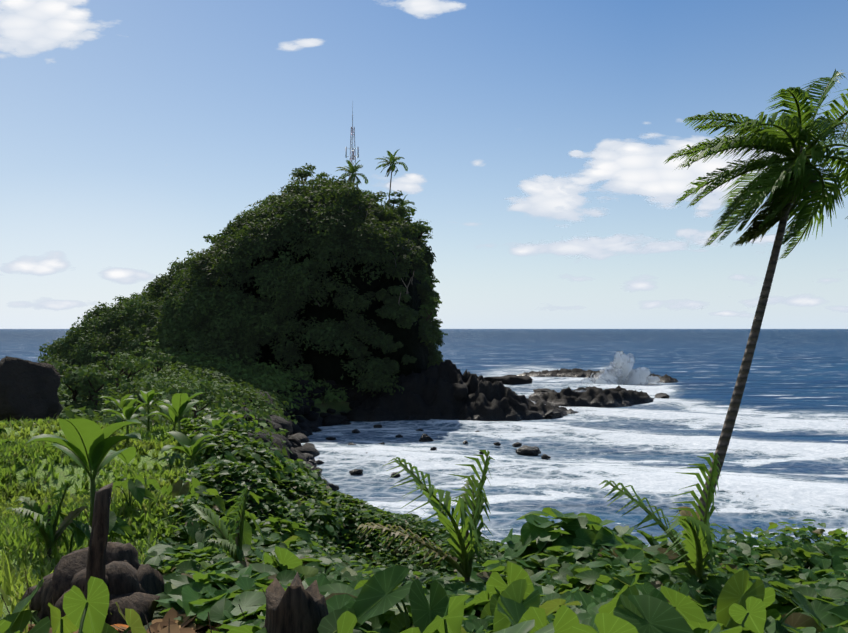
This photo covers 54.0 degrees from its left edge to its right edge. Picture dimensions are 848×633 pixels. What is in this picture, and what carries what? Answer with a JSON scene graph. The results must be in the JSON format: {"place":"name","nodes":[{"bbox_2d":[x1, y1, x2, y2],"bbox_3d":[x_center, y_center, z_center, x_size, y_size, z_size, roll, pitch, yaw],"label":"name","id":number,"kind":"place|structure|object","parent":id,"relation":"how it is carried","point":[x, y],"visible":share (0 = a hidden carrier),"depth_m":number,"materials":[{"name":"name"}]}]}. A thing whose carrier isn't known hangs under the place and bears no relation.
{"place":"outdoors","nodes":[
{"label":"outdoors","id":0,"kind":"place"},
{"bbox_2d":[0,414,217,632],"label":"grass","id":1,"kind":"structure","parent":0,"point":[13,537],"depth_m":16.14,"materials":[{"name":"green plant"}]},
{"bbox_2d":[0,363,808,632],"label":"terrain","id":2,"kind":"structure","parent":0,"point":[334,404],"depth_m":19.80,"materials":[{"name":"green plant"}]},
{"bbox_2d":[23,608,229,632],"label":"leaf litter","id":3,"kind":"object","parent":2,"relation":"on","point":[176,626],"visible":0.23,"depth_m":6.79,"materials":[{"name":"brown plant"}]},
{"bbox_2d":[1,570,265,632],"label":"dead sticks","id":4,"kind":"object","parent":2,"relation":"on","point":[130,629],"visible":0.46,"depth_m":5.56,"materials":[{"name":"brown wood"}]},
{"bbox_2d":[21,483,328,632],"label":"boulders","id":5,"kind":"object","parent":2,"relation":"on","point":[124,575],"visible":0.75,"depth_m":7.11,"materials":[{"name":"brown stone"}]},
{"bbox_2d":[37,339,431,522],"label":"scrub","id":6,"kind":"object","parent":2,"relation":"on","point":[189,379],"depth_m":113.28,"materials":[{"name":"green plant"}]},
{"bbox_2d":[113,205,428,402],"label":"headland rock","id":7,"kind":"object","parent":2,"relation":"on","point":[326,367],"visible":0.04,"depth_m":157.85,"materials":[{"name":"black stone"}]},
{"bbox_2d":[36,163,447,396],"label":"foliage","id":8,"kind":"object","parent":7,"relation":"on","point":[179,302],"depth_m":158.97,"materials":[{"name":"green plant"}]},
{"bbox_2d":[336,150,414,215],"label":"palm trees","id":9,"kind":"object","parent":8,"relation":"on","point":[391,161],"visible":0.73,"depth_m":201.54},
{"bbox_2d":[345,102,358,185],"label":"telecom tower","id":10,"kind":"structure","parent":7,"relation":"on","point":[352,150],"depth_m":203.75,"materials":[{"name":"grey metal"}]},
{"bbox_2d":[0,356,669,490],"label":"shore rocks","id":11,"kind":"object","parent":2,"relation":"on","point":[28,389],"visible":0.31,"depth_m":100.59,"materials":[{"name":"black stone"}]},
{"bbox_2d":[46,505,699,581],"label":"stems","id":12,"kind":"object","parent":2,"relation":"on","point":[49,552],"depth_m":8.90,"materials":[{"name":"green plant"}]},
{"bbox_2d":[0,390,847,632],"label":"plants","id":13,"kind":"object","parent":2,"relation":"on","point":[216,572],"visible":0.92,"depth_m":8.14,"materials":[{"name":"green plant"}]},
{"bbox_2d":[0,407,847,578],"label":"bushes","id":14,"kind":"object","parent":2,"relation":"on","point":[539,534],"visible":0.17,"depth_m":11.61,"materials":[{"name":"green plant"}]},
{"bbox_2d":[347,360,577,421],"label":"rocky outcrop","id":15,"kind":"object","parent":2,"relation":"on","point":[427,394],"visible":0.5,"depth_m":154.12,"materials":[{"name":"black stone"}]},
{"bbox_2d":[664,69,847,539],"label":"palm","id":16,"kind":"object","parent":2,"relation":"on","point":[787,133],"depth_m":14.47,"materials":[{"name":"green plant"}]},
{"bbox_2d":[0,329,847,546],"bbox_3d":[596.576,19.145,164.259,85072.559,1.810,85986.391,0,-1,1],"label":"sea","id":17,"kind":"structure","parent":0,"point":[786,458],"depth_m":129.30,"materials":[{"name":"liquid"}]},
{"bbox_2d":[528,386,596,396],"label":"foam","id":18,"kind":"object","parent":17,"relation":"in","point":[540,393],"visible":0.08,"depth_m":204.05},
{"bbox_2d":[528,386,653,407],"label":"reef rock","id":19,"kind":"object","parent":17,"relation":"in","point":[618,396],"visible":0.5,"depth_m":185.72,"materials":[{"name":"grey stone"}]},
{"bbox_2d":[533,351,659,404],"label":"sea spray","id":20,"kind":"object","parent":17,"relation":"on","point":[623,371],"visible":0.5,"depth_m":249.96,"materials":[{"name":"white liquid"}]},
{"bbox_2d":[517,368,677,382],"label":"rocks","id":21,"kind":"object","parent":17,"relation":"in","point":[581,373],"visible":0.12,"depth_m":294.90,"materials":[{"name":"grey stone"}]},
{"bbox_2d":[0,0,847,316],"bbox_3d":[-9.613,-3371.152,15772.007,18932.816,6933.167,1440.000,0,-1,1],"label":"cloud","id":22,"kind":"structure","parent":0,"point":[38,26],"depth_m":15187.07,"materials":[{"name":"white"}]},
{"bbox_2d":[0,0,847,328],"label":"sky","id":23,"kind":"structure","parent":0,"point":[140,141],"materials":[{"name":"blue"}]}
]}

